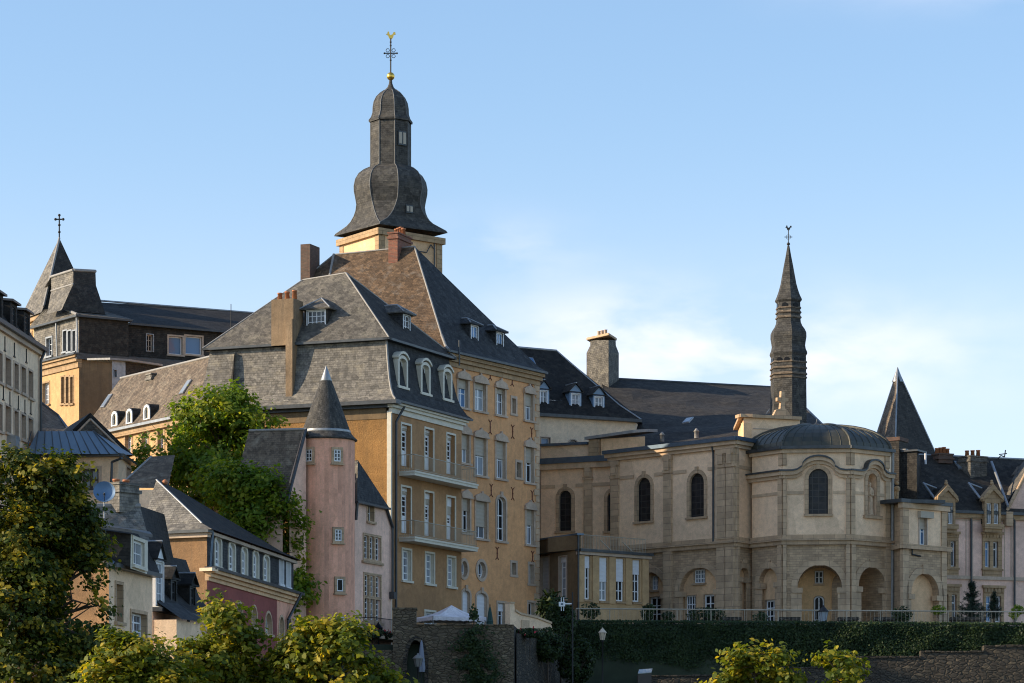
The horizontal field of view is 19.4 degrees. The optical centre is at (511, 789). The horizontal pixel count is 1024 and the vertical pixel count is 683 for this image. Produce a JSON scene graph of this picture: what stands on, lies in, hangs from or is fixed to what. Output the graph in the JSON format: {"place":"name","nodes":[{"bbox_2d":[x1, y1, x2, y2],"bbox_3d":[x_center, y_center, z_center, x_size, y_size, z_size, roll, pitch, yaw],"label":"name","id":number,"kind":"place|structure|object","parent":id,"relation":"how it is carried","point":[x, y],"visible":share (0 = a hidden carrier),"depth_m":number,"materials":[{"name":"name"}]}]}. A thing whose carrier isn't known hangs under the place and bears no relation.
{"place":"outdoors","nodes":[
{"label":"outdoors","id":0,"kind":"place"},
{"bbox_2d":[42,402,67,430],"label":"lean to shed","id":1,"kind":"object","parent":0,"point":[52,420],"visible":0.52,"depth_m":184.47,"materials":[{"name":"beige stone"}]},
{"bbox_2d":[0,0,1023,457],"label":"sky","id":2,"kind":"structure","parent":0,"point":[637,171],"materials":[{"name":"blue"}]},
{"bbox_2d":[332,636,822,682],"bbox_3d":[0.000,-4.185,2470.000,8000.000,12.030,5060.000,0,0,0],"label":"ground","id":3,"kind":"structure","parent":0,"point":[617,671],"depth_m":183.39,"materials":[{"name":"green plant"}]},
{"bbox_2d":[0,290,48,682],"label":"apartment block","id":4,"kind":"structure","parent":3,"relation":"on","point":[22,350],"depth_m":164.79,"materials":[{"name":"white paint"}]},
{"bbox_2d":[4,402,12,434],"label":"window","id":5,"kind":"structure","parent":4,"relation":"in","point":[8,409],"depth_m":163.03,"materials":[{"name":"grey glass"}]},
{"bbox_2d":[4,354,13,389],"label":"window","id":6,"kind":"structure","parent":4,"relation":"in","point":[8,360],"depth_m":163.03,"materials":[{"name":"grey stone"}]},
{"bbox_2d":[13,360,20,393],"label":"window","id":7,"kind":"structure","parent":4,"relation":"in","point":[15,364],"depth_m":164.79,"materials":[{"name":"grey glass"}]},
{"bbox_2d":[20,411,27,442],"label":"window","id":8,"kind":"structure","parent":4,"relation":"in","point":[23,417],"depth_m":166.53,"materials":[{"name":"grey glass"}]},
{"bbox_2d":[20,363,28,397],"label":"window","id":9,"kind":"structure","parent":4,"relation":"in","point":[23,369],"depth_m":166.53,"materials":[{"name":"grey glass"}]},
{"bbox_2d":[27,368,35,401],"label":"window","id":10,"kind":"structure","parent":4,"relation":"in","point":[30,372],"depth_m":168.21,"materials":[{"name":"grey glass"}]},
{"bbox_2d":[0,440,122,682],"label":"broadleaf tree","id":11,"kind":"object","parent":3,"relation":"on","point":[50,543],"visible":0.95,"depth_m":93.96,"materials":[{"name":"green plant"}]},
{"bbox_2d":[27,413,136,676],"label":"blue roofed house","id":12,"kind":"structure","parent":3,"relation":"on","point":[109,453],"depth_m":165.92,"materials":[{"name":"metal"}]},
{"bbox_2d":[80,466,101,492],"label":"window","id":13,"kind":"structure","parent":12,"relation":"in","point":[98,479],"depth_m":165.40,"materials":[{"name":"grey stone"}]},
{"bbox_2d":[65,479,172,672],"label":"cottage","id":14,"kind":"structure","parent":3,"relation":"on","point":[135,527],"depth_m":125.59,"materials":[{"name":"paint"}]},
{"bbox_2d":[93,481,114,517],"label":"satellite dish","id":15,"kind":"object","parent":14,"relation":"attached to","point":[105,490],"visible":0.94,"depth_m":127.09,"materials":[{"name":"metal"}]},
{"bbox_2d":[114,580,126,625],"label":"window","id":16,"kind":"structure","parent":14,"relation":"in","point":[119,586],"depth_m":123.76,"materials":[{"name":"stone"}]},
{"bbox_2d":[130,608,147,640],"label":"window","id":17,"kind":"structure","parent":14,"relation":"in","point":[138,618],"depth_m":126.72,"materials":[{"name":"stone"}]},
{"bbox_2d":[132,535,147,571],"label":"window","id":18,"kind":"structure","parent":14,"relation":"in","point":[138,544],"depth_m":124.61,"materials":[{"name":"beige paint"}]},
{"bbox_2d":[66,624,209,682],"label":"broadleaf tree","id":19,"kind":"object","parent":3,"relation":"on","point":[138,659],"visible":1,"depth_m":81.34,"materials":[{"name":"green plant"}]},
{"bbox_2d":[25,214,253,425],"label":"chapel wing","id":20,"kind":"structure","parent":3,"relation":"on","point":[89,338],"depth_m":228.07,"materials":[{"name":"grey stone"}]},
{"bbox_2d":[167,334,184,356],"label":"window","id":21,"kind":"structure","parent":20,"relation":"in","point":[175,343],"depth_m":232.06,"materials":[{"name":"blue glass"}]},
{"bbox_2d":[184,334,203,356],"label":"window","id":22,"kind":"structure","parent":20,"relation":"in","point":[193,344],"depth_m":232.85,"materials":[{"name":"blue glass"}]},
{"bbox_2d":[126,455,174,507],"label":"outbuilding","id":23,"kind":"structure","parent":3,"relation":"on","point":[149,471],"depth_m":158.66,"materials":[{"name":"beige stone"}]},
{"bbox_2d":[94,349,236,495],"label":"long house","id":24,"kind":"structure","parent":3,"relation":"on","point":[133,405],"depth_m":193.57,"materials":[{"name":"stone"}]},
{"bbox_2d":[147,540,206,658],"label":"cottage","id":25,"kind":"structure","parent":3,"relation":"on","point":[176,598],"depth_m":130.78,"materials":[{"name":"stone"}]},
{"bbox_2d":[147,479,304,670],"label":"red house","id":26,"kind":"structure","parent":3,"relation":"on","point":[213,549],"depth_m":150.97,"materials":[{"name":"beige paint"}]},
{"bbox_2d":[213,537,222,567],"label":"window","id":27,"kind":"structure","parent":26,"relation":"in","point":[217,541],"depth_m":147.54,"materials":[{"name":"beige paint"}]},
{"bbox_2d":[228,542,235,571],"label":"window","id":28,"kind":"structure","parent":26,"relation":"in","point":[231,546],"depth_m":150.38,"materials":[{"name":"beige paint"}]},
{"bbox_2d":[241,546,247,575],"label":"window","id":29,"kind":"structure","parent":26,"relation":"in","point":[244,551],"depth_m":153.08,"materials":[{"name":"beige paint"}]},
{"bbox_2d":[129,375,327,621],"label":"broadleaf tree","id":30,"kind":"object","parent":3,"relation":"on","point":[207,471],"visible":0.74,"depth_m":172.36,"materials":[{"name":"green plant"}]},
{"bbox_2d":[163,588,295,682],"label":"broadleaf tree","id":31,"kind":"object","parent":3,"relation":"on","point":[232,652],"visible":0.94,"depth_m":83.50,"materials":[{"name":"green plant"}]},
{"bbox_2d":[229,366,395,643],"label":"turret house","id":32,"kind":"structure","parent":3,"relation":"on","point":[351,548],"depth_m":169.69,"materials":[{"name":"paint"}]},
{"bbox_2d":[330,447,343,464],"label":"window","id":33,"kind":"structure","parent":32,"relation":"in","point":[336,452],"depth_m":169.44,"materials":[{"name":"stone"}]},
{"bbox_2d":[331,527,344,544],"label":"window","id":34,"kind":"structure","parent":32,"relation":"in","point":[337,532],"depth_m":169.51,"materials":[{"name":"stone"}]},
{"bbox_2d":[333,576,346,594],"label":"window","id":35,"kind":"structure","parent":32,"relation":"in","point":[339,582],"depth_m":169.53,"materials":[{"name":"stone"}]},
{"bbox_2d":[362,572,381,624],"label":"mullioned window","id":36,"kind":"structure","parent":32,"relation":"in","point":[370,583],"depth_m":174.46,"materials":[{"name":"stone"}]},
{"bbox_2d":[361,532,383,565],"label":"mullioned window","id":37,"kind":"structure","parent":32,"relation":"in","point":[370,544],"depth_m":174.65,"materials":[{"name":"stone"}]},
{"bbox_2d":[253,610,417,682],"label":"broadleaf tree","id":38,"kind":"object","parent":3,"relation":"on","point":[317,651],"visible":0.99,"depth_m":83.44,"materials":[{"name":"green plant"}]},
{"bbox_2d":[194,272,478,643],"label":"corner house","id":39,"kind":"structure","parent":3,"relation":"on","point":[364,344],"depth_m":183.07,"materials":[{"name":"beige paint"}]},
{"bbox_2d":[401,422,411,467],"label":"balcony door","id":40,"kind":"structure","parent":39,"relation":"in","point":[403,428],"depth_m":182.28,"materials":[{"name":"beige paint"}]},
{"bbox_2d":[401,484,411,533],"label":"balcony door","id":41,"kind":"structure","parent":39,"relation":"in","point":[403,490],"depth_m":182.28,"materials":[{"name":"beige paint"}]},
{"bbox_2d":[401,547,413,583],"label":"window","id":42,"kind":"structure","parent":39,"relation":"in","point":[406,553],"depth_m":182.32,"materials":[{"name":"beige paint"}]},
{"bbox_2d":[424,426,433,470],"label":"balcony door","id":43,"kind":"structure","parent":39,"relation":"in","point":[426,432],"depth_m":185.10,"materials":[{"name":"beige paint"}]},
{"bbox_2d":[424,490,433,535],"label":"balcony door","id":44,"kind":"structure","parent":39,"relation":"in","point":[426,495],"depth_m":185.10,"materials":[{"name":"beige paint"}]},
{"bbox_2d":[424,551,436,586],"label":"window","id":45,"kind":"structure","parent":39,"relation":"in","point":[429,556],"depth_m":185.37,"materials":[{"name":"beige paint"}]},
{"bbox_2d":[446,432,455,475],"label":"balcony door","id":46,"kind":"structure","parent":39,"relation":"in","point":[448,438],"depth_m":187.93,"materials":[{"name":"beige paint"}]},
{"bbox_2d":[446,495,455,540],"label":"balcony door","id":47,"kind":"structure","parent":39,"relation":"in","point":[448,500],"depth_m":187.93,"materials":[{"name":"beige paint"}]},
{"bbox_2d":[446,555,457,589],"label":"window","id":48,"kind":"structure","parent":39,"relation":"in","point":[451,560],"depth_m":188.11,"materials":[{"name":"beige paint"}]},
{"bbox_2d":[208,227,548,623],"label":"tall house","id":49,"kind":"structure","parent":3,"relation":"on","point":[498,375],"depth_m":194.60,"materials":[{"name":"orange stone"}]},
{"bbox_2d":[456,369,471,410],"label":"window","id":50,"kind":"structure","parent":49,"relation":"in","point":[463,378],"depth_m":190.93,"materials":[{"name":"grey stone"}]},
{"bbox_2d":[461,585,471,623],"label":"window","id":51,"kind":"structure","parent":49,"relation":"in","point":[466,596],"depth_m":191.26,"materials":[{"name":"grey stone"}]},
{"bbox_2d":[461,424,472,465],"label":"window","id":52,"kind":"structure","parent":49,"relation":"in","point":[466,434],"depth_m":191.16,"materials":[{"name":"grey stone"}]},
{"bbox_2d":[461,489,473,529],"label":"window","id":53,"kind":"structure","parent":49,"relation":"in","point":[466,496],"depth_m":191.21,"materials":[{"name":"grey stone"}]},
{"bbox_2d":[472,373,489,414],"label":"window","id":54,"kind":"structure","parent":49,"relation":"in","point":[480,382],"depth_m":192.66,"materials":[{"name":"grey stone"}]},
{"bbox_2d":[473,428,489,478],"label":"window","id":55,"kind":"structure","parent":49,"relation":"in","point":[480,437],"depth_m":192.71,"materials":[{"name":"grey stone"}]},
{"bbox_2d":[475,559,487,581],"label":"window","id":56,"kind":"structure","parent":49,"relation":"in","point":[481,569],"depth_m":192.80,"materials":[{"name":"grey stone"}]},
{"bbox_2d":[475,587,488,623],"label":"window","id":57,"kind":"structure","parent":49,"relation":"in","point":[481,597],"depth_m":192.85,"materials":[{"name":"grey stone"}]},
{"bbox_2d":[474,491,490,541],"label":"window","id":58,"kind":"structure","parent":49,"relation":"in","point":[481,500],"depth_m":192.76,"materials":[{"name":"grey stone"}]},
{"bbox_2d":[494,378,508,417],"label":"window","id":59,"kind":"structure","parent":49,"relation":"in","point":[501,387],"depth_m":194.74,"materials":[{"name":"grey stone"}]},
{"bbox_2d":[494,431,508,481],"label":"window","id":60,"kind":"structure","parent":49,"relation":"in","point":[501,440],"depth_m":194.79,"materials":[{"name":"grey stone"}]},
{"bbox_2d":[496,600,506,623],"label":"window","id":61,"kind":"structure","parent":49,"relation":"in","point":[500,606],"depth_m":194.89,"materials":[{"name":"grey stone"}]},
{"bbox_2d":[495,491,508,543],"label":"window","id":62,"kind":"structure","parent":49,"relation":"in","point":[500,501],"depth_m":194.93,"materials":[{"name":"grey stone"}]},
{"bbox_2d":[523,384,536,423],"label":"window","id":63,"kind":"structure","parent":49,"relation":"in","point":[529,393],"depth_m":197.71,"materials":[{"name":"grey stone"}]},
{"bbox_2d":[523,437,537,485],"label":"window","id":64,"kind":"structure","parent":49,"relation":"in","point":[529,445],"depth_m":197.81,"materials":[{"name":"grey stone"}]},
{"bbox_2d":[524,500,537,546],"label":"window","id":65,"kind":"structure","parent":49,"relation":"in","point":[530,508],"depth_m":197.91,"materials":[{"name":"grey stone"}]},
{"bbox_2d":[334,32,446,272],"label":"church tower","id":66,"kind":"structure","parent":3,"relation":"on","point":[390,189],"depth_m":213.51,"materials":[{"name":"tile"}]},
{"bbox_2d":[417,605,486,624],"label":"garden canopy","id":67,"kind":"object","parent":3,"relation":"on","point":[451,614],"visible":0.82,"depth_m":173.44,"materials":[{"name":"white fabric"}]},
{"bbox_2d":[347,608,570,682],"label":"garden wall","id":68,"kind":"structure","parent":3,"relation":"on","point":[516,651],"depth_m":168.30,"materials":[{"name":"grey stone"}]},
{"bbox_2d":[504,602,552,633],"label":"stair parapet","id":69,"kind":"structure","parent":68,"relation":"on","point":[517,618],"depth_m":172.77,"materials":[{"name":"beige paint"}]},
{"bbox_2d":[516,626,544,659],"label":"rose bush","id":70,"kind":"object","parent":68,"relation":"on","point":[533,632],"visible":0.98,"depth_m":170.18,"materials":[{"name":"green plant"}]},
{"bbox_2d":[442,603,507,682],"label":"climbing plant","id":71,"kind":"object","parent":3,"relation":"on","point":[474,658],"visible":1,"depth_m":167.75,"materials":[{"name":"green plant"}]},
{"bbox_2d":[536,626,563,682],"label":"bush","id":72,"kind":"object","parent":3,"relation":"on","point":[546,650],"visible":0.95,"depth_m":173.75,"materials":[{"name":"green plant"}]},
{"bbox_2d":[533,588,567,618],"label":"yucca","id":73,"kind":"object","parent":3,"relation":"on","point":[547,602],"visible":0.68,"depth_m":180.72,"materials":[{"name":"green plant"}]},
{"bbox_2d":[545,602,576,682],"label":"bush","id":74,"kind":"object","parent":3,"relation":"on","point":[561,624],"visible":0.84,"depth_m":177.62,"materials":[{"name":"green plant"}]},
{"bbox_2d":[556,634,596,682],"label":"bush","id":75,"kind":"object","parent":3,"relation":"on","point":[579,670],"visible":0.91,"depth_m":175.68,"materials":[{"name":"green plant"}]},
{"bbox_2d":[518,329,641,537],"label":"house","id":76,"kind":"structure","parent":3,"relation":"on","point":[577,404],"depth_m":216.32,"materials":[{"name":"grey stone"}]},
{"bbox_2d":[539,533,653,623],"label":"annex","id":77,"kind":"object","parent":3,"relation":"on","point":[599,577],"visible":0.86,"depth_m":198.97,"materials":[{"name":"stone"}]},
{"bbox_2d":[540,556,548,598],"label":"window","id":78,"kind":"structure","parent":77,"relation":"in","point":[544,560],"depth_m":201.17,"materials":[{"name":"grey stone"}]},
{"bbox_2d":[557,555,567,600],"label":"window","id":79,"kind":"structure","parent":77,"relation":"in","point":[562,560],"depth_m":199.12,"materials":[{"name":"grey stone"}]},
{"bbox_2d":[584,556,592,601],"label":"window","id":80,"kind":"structure","parent":77,"relation":"in","point":[586,599],"depth_m":197.76,"materials":[{"name":"stone"}]},
{"bbox_2d":[599,557,609,602],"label":"window","id":81,"kind":"structure","parent":77,"relation":"in","point":[602,561],"depth_m":198.59,"materials":[{"name":"stone"}]},
{"bbox_2d":[616,558,625,603],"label":"window","id":82,"kind":"structure","parent":77,"relation":"in","point":[619,562],"depth_m":199.56,"materials":[{"name":"stone"}]},
{"bbox_2d":[632,560,641,603],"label":"window","id":83,"kind":"structure","parent":77,"relation":"in","point":[635,562],"depth_m":200.58,"materials":[{"name":"stone"}]},
{"bbox_2d":[539,225,895,624],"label":"church","id":84,"kind":"structure","parent":3,"relation":"on","point":[727,496],"depth_m":200.96,"materials":[{"name":"stone"}]},
{"bbox_2d":[554,484,575,532],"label":"window","id":85,"kind":"structure","parent":84,"relation":"in","point":[565,496],"depth_m":210.88,"materials":[{"name":"glass"}]},
{"bbox_2d":[602,489,609,532],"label":"window","id":86,"kind":"structure","parent":84,"relation":"in","point":[607,495],"depth_m":209.34,"materials":[{"name":"stone"}]},
{"bbox_2d":[633,471,653,523],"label":"window","id":87,"kind":"structure","parent":84,"relation":"in","point":[644,485],"depth_m":205.14,"materials":[{"name":"glass"}]},
{"bbox_2d":[649,596,661,623],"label":"window","id":88,"kind":"structure","parent":84,"relation":"in","point":[656,601],"depth_m":204.74,"materials":[{"name":"stone"}]},
{"bbox_2d":[685,594,696,620],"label":"window","id":89,"kind":"structure","parent":84,"relation":"in","point":[691,600],"depth_m":202.55,"materials":[{"name":"stone"}]},
{"bbox_2d":[685,466,707,519],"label":"window","id":90,"kind":"structure","parent":84,"relation":"in","point":[697,479],"depth_m":201.61,"materials":[{"name":"glass"}]},
{"bbox_2d":[691,568,706,585],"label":"window","id":91,"kind":"structure","parent":84,"relation":"in","point":[699,575],"depth_m":201.86,"materials":[{"name":"stone"}]},
{"bbox_2d":[804,464,832,515],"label":"window","id":92,"kind":"structure","parent":84,"relation":"in","point":[818,479],"depth_m":197.52,"materials":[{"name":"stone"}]},
{"bbox_2d":[813,595,824,620],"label":"window","id":93,"kind":"structure","parent":84,"relation":"in","point":[818,601],"depth_m":199.90,"materials":[{"name":"stone"}]},
{"bbox_2d":[697,638,811,682],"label":"young tree","id":94,"kind":"object","parent":3,"relation":"on","point":[745,665],"visible":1,"depth_m":77.74,"materials":[{"name":"green plant"}]},
{"bbox_2d":[564,619,1023,674],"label":"hedge","id":95,"kind":"object","parent":3,"relation":"on","point":[864,638],"visible":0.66,"depth_m":183.37,"materials":[{"name":"green plant"}]},
{"bbox_2d":[651,645,1023,682],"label":"retaining wall","id":96,"kind":"structure","parent":3,"relation":"on","point":[995,664],"depth_m":180.94,"materials":[{"name":"grey stone"}]},
{"bbox_2d":[802,639,880,682],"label":"young tree","id":97,"kind":"object","parent":3,"relation":"on","point":[849,672],"visible":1,"depth_m":77.77,"materials":[{"name":"green plant"}]},
{"bbox_2d":[880,498,952,625],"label":"church wing","id":98,"kind":"structure","parent":3,"relation":"on","point":[920,548],"depth_m":199.43,"materials":[{"name":"beige stone"}]},
{"bbox_2d":[918,518,927,544],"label":"window","id":99,"kind":"structure","parent":98,"relation":"in","point":[922,522],"depth_m":199.56,"materials":[{"name":"grey stone"}]},
{"bbox_2d":[900,447,1023,625],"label":"mansion","id":100,"kind":"structure","parent":3,"relation":"on","point":[984,495],"depth_m":211.47,"materials":[{"name":"stone"}]},
{"bbox_2d":[947,532,960,574],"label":"stone window","id":101,"kind":"structure","parent":100,"relation":"in","point":[951,537],"depth_m":210.11,"materials":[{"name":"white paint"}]},
{"bbox_2d":[947,584,961,625],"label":"stone window","id":102,"kind":"structure","parent":100,"relation":"in","point":[952,589],"depth_m":210.06,"materials":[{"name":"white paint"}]},
{"bbox_2d":[981,531,1003,576],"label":"stone window","id":103,"kind":"structure","parent":100,"relation":"in","point":[990,560],"depth_m":211.29,"materials":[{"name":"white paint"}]},
{"bbox_2d":[982,585,1005,625],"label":"stone window","id":104,"kind":"structure","parent":100,"relation":"in","point":[987,589],"depth_m":211.34,"materials":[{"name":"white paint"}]},
{"label":"terrace paving","id":105,"kind":"structure","parent":0,"visible":0},
{"bbox_2d":[580,602,600,619],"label":"shrub","id":106,"kind":"object","parent":105,"relation":"on","point":[594,613],"visible":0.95,"depth_m":188.78,"materials":[{"name":"green plant"}]},
{"bbox_2d":[686,607,726,620],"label":"shrub","id":107,"kind":"object","parent":105,"relation":"on","point":[702,614],"visible":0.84,"depth_m":188.89,"materials":[{"name":"green plant"}]},
{"bbox_2d":[576,608,1023,625],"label":"terrace railing","id":108,"kind":"object","parent":105,"relation":"on","point":[773,610],"visible":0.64,"depth_m":186.54,"materials":[{"name":"grey metal"}]},
{"bbox_2d":[877,367,934,453],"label":"stair tower","id":109,"kind":"structure","parent":105,"relation":"on","point":[900,417],"depth_m":216.53,"materials":[{"name":"grey stone"}]},
{"bbox_2d":[886,436,926,498],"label":"slate clad block","id":110,"kind":"structure","parent":105,"relation":"on","point":[907,465],"depth_m":209.38,"materials":[{"name":"stone"}]},
{"bbox_2d":[949,581,989,621],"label":"conifer","id":111,"kind":"object","parent":105,"relation":"on","point":[973,605],"visible":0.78,"depth_m":195.80,"materials":[{"name":"green plant"}]},
{"bbox_2d":[985,589,1003,622],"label":"conifer","id":112,"kind":"object","parent":105,"relation":"on","point":[994,603],"visible":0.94,"depth_m":196.93,"materials":[{"name":"green plant"}]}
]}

